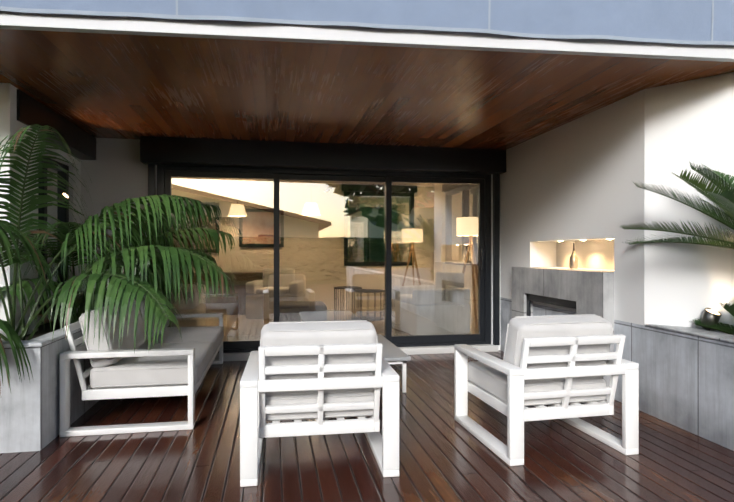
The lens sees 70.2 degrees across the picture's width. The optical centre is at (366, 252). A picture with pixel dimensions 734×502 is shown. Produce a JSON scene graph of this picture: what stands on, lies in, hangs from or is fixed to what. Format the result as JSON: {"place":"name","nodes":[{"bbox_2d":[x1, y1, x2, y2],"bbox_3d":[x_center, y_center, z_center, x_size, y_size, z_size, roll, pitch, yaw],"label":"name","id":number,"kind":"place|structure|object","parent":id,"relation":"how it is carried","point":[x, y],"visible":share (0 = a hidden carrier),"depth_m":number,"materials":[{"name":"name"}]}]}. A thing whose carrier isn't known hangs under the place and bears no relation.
{"place":"outdoors","nodes":[
{"label":"outdoors","id":0,"kind":"place"},
{"bbox_2d":[90,342,212,387],"bbox_3d":[-1.548,0.820,3.903,0.675,0.133,0.954,0,0,-10],"label":"sofa seat cushion","id":1,"kind":"object","parent":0,"point":[130,377],"visible":0.65,"depth_m":3.47,"materials":[{"name":"white fabric"}]},
{"bbox_2d":[144,326,223,353],"bbox_3d":[-1.719,0.820,4.848,0.675,0.133,0.954,0,0,-10],"label":"sofa seat cushion","id":2,"kind":"object","parent":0,"point":[199,334],"visible":0.4,"depth_m":4.78,"materials":[{"name":"grey fabric"}]},
{"bbox_2d":[265,390,373,420],"bbox_3d":[-0.303,0.820,3.096,0.614,0.133,0.675,0,0,-9],"label":"chair seat cushion","id":3,"kind":"object","parent":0,"point":[313,414],"visible":0.1,"depth_m":2.77,"materials":[{"name":"white fabric"}]},
{"bbox_2d":[214,344,497,360],"bbox_3d":[-0.389,1.120,5.908,3.830,0.075,0.360,0,0,-10],"label":"door sill","id":4,"kind":"structure","parent":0,"point":[241,356],"depth_m":5.92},
{"bbox_2d":[0,350,733,501],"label":"deck","id":5,"kind":"structure","parent":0,"point":[444,456],"depth_m":2.88,"materials":[{"name":"brown wood"}]},
{"bbox_2d":[0,83,80,340],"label":"wall","id":6,"kind":"structure","parent":5,"relation":"on","point":[10,125],"depth_m":3.79,"materials":[{"name":"white paint"}]},
{"bbox_2d":[17,89,95,314],"bbox_3d":[-2.760,-0.312,4.519,0.270,1.700,1.650,0,0,-10],"label":"window frame","id":7,"kind":"object","parent":6,"relation":"attached to","point":[81,143],"visible":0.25,"depth_m":4.58,"materials":[{"name":"black metal"}]},
{"bbox_2d":[38,162,61,306],"bbox_3d":[-2.871,-0.152,4.601,0.001,1.380,1.050,0,0,-10],"label":"window glass","id":8,"kind":"object","parent":7,"relation":"attached to","point":[54,211],"depth_m":4.89,"materials":[{"name":"glass"}]},
{"bbox_2d":[58,192,68,201],"bbox_3d":[-2.790,-0.498,4.796,0.080,0.070,0.070,-37,15,10],"label":"wall lamp","id":9,"kind":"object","parent":6,"relation":"attached to","point":[66,195],"depth_m":4.78,"materials":[{"name":"silver metal"}]},
{"bbox_2d":[0,330,98,452],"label":"planter","id":10,"kind":"object","parent":5,"relation":"on","point":[29,415],"visible":0.36,"depth_m":3.03,"materials":[{"name":"concrete"}]},
{"bbox_2d":[2,328,80,347],"bbox_3d":[-2.904,0.536,4.086,1.632,0.022,2.452,0,0,-10],"label":"coping","id":11,"kind":"object","parent":10,"relation":"on","point":[42,340],"visible":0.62,"depth_m":3.15,"materials":[{"name":"white stone"}]},
{"bbox_2d":[21,317,73,339],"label":"soil","id":12,"kind":"structure","parent":10,"relation":"in","point":[45,328],"depth_m":4.20,"materials":[{"name":"black soil"}]},
{"bbox_2d":[0,124,234,394],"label":"palm","id":13,"kind":"object","parent":12,"relation":"on","point":[124,219],"visible":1,"depth_m":3.23,"materials":[{"name":"green plant"}]},
{"bbox_2d":[46,233,188,325],"bbox_3d":[-2.142,0.249,4.915,0.880,0.889,1.403,0,0,17],"label":"palm","id":14,"kind":"object","parent":12,"relation":"on","point":[163,291],"visible":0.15,"depth_m":4.76,"materials":[{"name":"green plant"}]},
{"bbox_2d":[1,199,234,327],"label":"palm","id":15,"kind":"object","parent":12,"relation":"on","point":[213,235],"visible":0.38,"depth_m":4.21,"materials":[{"name":"green plant"}]},
{"bbox_2d":[60,313,222,436],"bbox_3d":[-1.712,0.811,4.358,0.805,0.685,2.100,0,0,-10],"label":"sofa frame","id":16,"kind":"object","parent":5,"relation":"on","point":[89,392],"visible":0.44,"depth_m":3.37,"materials":[{"name":"white metal"}]},
{"bbox_2d":[80,299,213,386],"bbox_3d":[-1.578,0.623,3.898,0.740,0.502,0.959,0,0,-10],"label":"sofa","id":17,"kind":"object","parent":16,"relation":"on","point":[138,369],"visible":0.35,"depth_m":3.43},
{"bbox_2d":[79,299,147,367],"bbox_3d":[-1.839,0.569,3.850,0.228,0.380,0.946,0,0,-10],"label":"sofa back cushion","id":18,"kind":"object","parent":17,"relation":"on","point":[126,342],"visible":0.65,"depth_m":3.48,"materials":[{"name":"white fabric"}]},
{"bbox_2d":[129,298,223,353],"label":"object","id":19,"kind":"object","parent":16,"relation":"on","point":[214,341],"visible":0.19,"depth_m":4.81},
{"bbox_2d":[130,292,169,339],"bbox_3d":[-2.009,0.569,4.795,0.228,0.380,0.946,0,0,-10],"label":"sofa back","id":20,"kind":"object","parent":19,"relation":"on","point":[142,306],"visible":0.12,"depth_m":4.46,"materials":[{"name":"grey fabric"}]},
{"bbox_2d":[240,343,398,486],"bbox_3d":[-0.288,0.811,3.017,0.800,0.685,0.805,0,0,-9],"label":"chair frame","id":21,"kind":"object","parent":5,"relation":"on","point":[255,427],"visible":0.85,"depth_m":2.67,"materials":[{"name":"white metal"}]},
{"bbox_2d":[260,320,377,419],"bbox_3d":[-0.299,0.623,3.066,0.619,0.502,0.740,0,0,-9],"label":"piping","id":22,"kind":"object","parent":21,"relation":"on","point":[317,397],"visible":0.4,"depth_m":2.76,"materials":[{"name":"white fabric"}]},
{"bbox_2d":[261,322,376,395],"bbox_3d":[-0.259,0.569,2.804,0.606,0.380,0.228,0,0,-9],"label":"chair back","id":23,"kind":"object","parent":22,"relation":"on","point":[294,338],"visible":0.67,"depth_m":2.72,"materials":[{"name":"white fabric"}]},
{"bbox_2d":[387,361,405,392],"bbox_3d":[-0.114,1.020,4.809,0.680,0.266,1.160,0,0,-10],"label":"table frame","id":24,"kind":"object","parent":5,"relation":"on","point":[403,363],"visible":0.15,"depth_m":4.30,"materials":[{"name":"white metal"}]},
{"bbox_2d":[377,334,410,361],"bbox_3d":[-0.114,0.873,4.809,0.740,0.030,1.220,0,0,-10],"label":"table top","id":25,"kind":"object","parent":24,"relation":"on","point":[391,351],"visible":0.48,"depth_m":4.47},
{"bbox_2d":[454,334,638,465],"bbox_3d":[1.076,0.811,3.284,0.800,0.685,0.805,0,0,-12],"label":"chair frame","id":26,"kind":"object","parent":5,"relation":"on","point":[516,411],"visible":0.9,"depth_m":2.97,"materials":[{"name":"white metal"}]},
{"bbox_2d":[468,314,612,404],"bbox_3d":[1.063,0.623,3.332,0.619,0.502,0.740,0,0,-12],"label":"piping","id":27,"kind":"object","parent":26,"relation":"on","point":[543,385],"visible":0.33,"depth_m":3.05,"materials":[{"name":"white fabric"}]},
{"bbox_2d":[504,315,611,382],"bbox_3d":[1.119,0.569,3.073,0.606,0.380,0.228,0,0,-12],"label":"chair back","id":28,"kind":"object","parent":27,"relation":"on","point":[547,330],"visible":0.65,"depth_m":2.99,"materials":[{"name":"white fabric"}]},
{"bbox_2d":[0,11,733,61],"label":"roof slab","id":29,"kind":"structure","parent":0,"point":[261,31],"depth_m":2.90,"materials":[{"name":"paint"}]},
{"bbox_2d":[0,29,733,149],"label":"ceiling","id":30,"kind":"structure","parent":29,"relation":"attached to","point":[116,86],"depth_m":3.70,"materials":[{"name":"brown wood"}]},
{"bbox_2d":[0,0,733,44],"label":"cladding","id":31,"kind":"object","parent":29,"relation":"attached to","point":[689,20],"visible":0.96,"depth_m":2.95,"materials":[{"name":"grey metal"}]},
{"bbox_2d":[0,0,733,44],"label":"joint","id":32,"kind":"object","parent":31,"relation":"attached to","point":[164,16],"visible":1,"depth_m":2.87,"materials":[{"name":"white paint"}]},
{"bbox_2d":[468,361,605,405],"bbox_3d":[1.056,0.820,3.362,0.614,0.133,0.675,0,0,-12],"label":"chair seat cushion","id":33,"kind":"object","parent":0,"point":[490,384],"visible":0.33,"depth_m":3.09,"materials":[{"name":"white fabric"}]},
{"label":"ground","id":34,"kind":"structure","parent":0,"visible":0},
{"bbox_2d":[81,138,499,349],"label":"back wall","id":35,"kind":"structure","parent":34,"relation":"on","point":[117,170],"depth_m":5.39,"materials":[{"name":"white paint"}]},
{"bbox_2d":[140,136,505,173],"bbox_3d":[-0.364,-1.052,5.714,3.950,0.280,0.190,0,0,-10],"label":"shutter box","id":36,"kind":"object","parent":35,"relation":"attached to","point":[178,151],"visible":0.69,"depth_m":5.60,"materials":[{"name":"black metal"}]},
{"bbox_2d":[157,165,490,352],"bbox_3d":[-0.383,0.080,5.878,3.730,2.005,0.120,0,0,-10],"label":"door frame","id":37,"kind":"object","parent":35,"relation":"attached to","point":[165,173],"visible":0.58,"depth_m":5.95,"materials":[{"name":"black metal"}]},
{"bbox_2d":[148,164,499,344],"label":"shutter guides","id":38,"kind":"object","parent":37,"relation":"attached to","point":[496,240],"visible":0.39,"depth_m":6.08,"materials":[{"name":"black"}]},
{"bbox_2d":[171,177,478,340],"bbox_3d":[-0.382,0.080,5.873,3.580,1.805,0.034,0,0,-10],"label":"door glass","id":39,"kind":"object","parent":37,"relation":"in","point":[331,250],"visible":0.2,"depth_m":5.90,"materials":[{"name":"clear glass"}]},
{"bbox_2d":[512,267,613,399],"bbox_3d":[1.894,0.656,4.888,0.400,1.003,1.580,0,0,-10],"label":"fireplace surround","id":40,"kind":"object","parent":34,"relation":"on","point":[589,291],"visible":0.46,"depth_m":4.53,"materials":[{"name":"grey concrete"}]},
{"bbox_2d":[527,294,575,315],"bbox_3d":[1.730,0.578,4.898,0.020,0.320,0.940,0,0,-10],"label":"firebox frame","id":41,"kind":"object","parent":40,"relation":"attached to","point":[553,301],"visible":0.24,"depth_m":4.93,"materials":[{"name":"black metal"}]},
{"bbox_2d":[569,251,577,268],"bbox_3d":[1.942,0.070,4.906,0.080,0.170,0.080,0,0,-10],"label":"bottle","id":42,"kind":"object","parent":40,"relation":"on","point":[573,261],"visible":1,"depth_m":4.88,"materials":[{"name":"beige glass"}]},
{"bbox_2d":[500,72,733,333],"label":"wall","id":43,"kind":"structure","parent":34,"relation":"on","point":[574,180],"depth_m":3.83,"materials":[{"name":"white paint"}]},
{"bbox_2d":[556,239,613,269],"bbox_3d":[2.108,0.022,4.814,0.001,0.270,1.360,0,0,-10],"label":"wall niche","id":44,"kind":"object","parent":43,"relation":"attached to","point":[594,254],"visible":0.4,"depth_m":4.93,"materials":[{"name":"beige paint"}]},
{"bbox_2d":[500,297,733,450],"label":"concrete","id":45,"kind":"object","parent":34,"relation":"on","point":[686,382],"visible":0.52,"depth_m":3.43,"materials":[{"name":"grey concrete"}]},
{"bbox_2d":[646,324,733,342],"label":"coping","id":46,"kind":"object","parent":45,"relation":"on","point":[719,336],"visible":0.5,"depth_m":3.34,"materials":[{"name":"white stone"}]},
{"bbox_2d":[701,308,721,329],"bbox_3d":[2.271,0.449,3.467,0.100,0.130,0.100,5,22,-11],"label":"outdoor spotlight","id":47,"kind":"object","parent":45,"relation":"on","point":[709,315],"visible":0.73,"depth_m":3.43,"materials":[{"name":"silver metal"}]},
{"label":"pebble bed","id":48,"kind":"object","parent":45,"relation":"on","visible":0},
{"bbox_2d":[620,161,733,248],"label":"cycas","id":49,"kind":"object","parent":48,"relation":"on","point":[724,198],"visible":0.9,"depth_m":3.16,"materials":[{"name":"green plant"}]},
{"bbox_2d":[689,299,733,334],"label":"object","id":50,"kind":"object","parent":48,"relation":"on","point":[722,327],"visible":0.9,"depth_m":3.36,"materials":[{"name":"green plant"}]}
]}

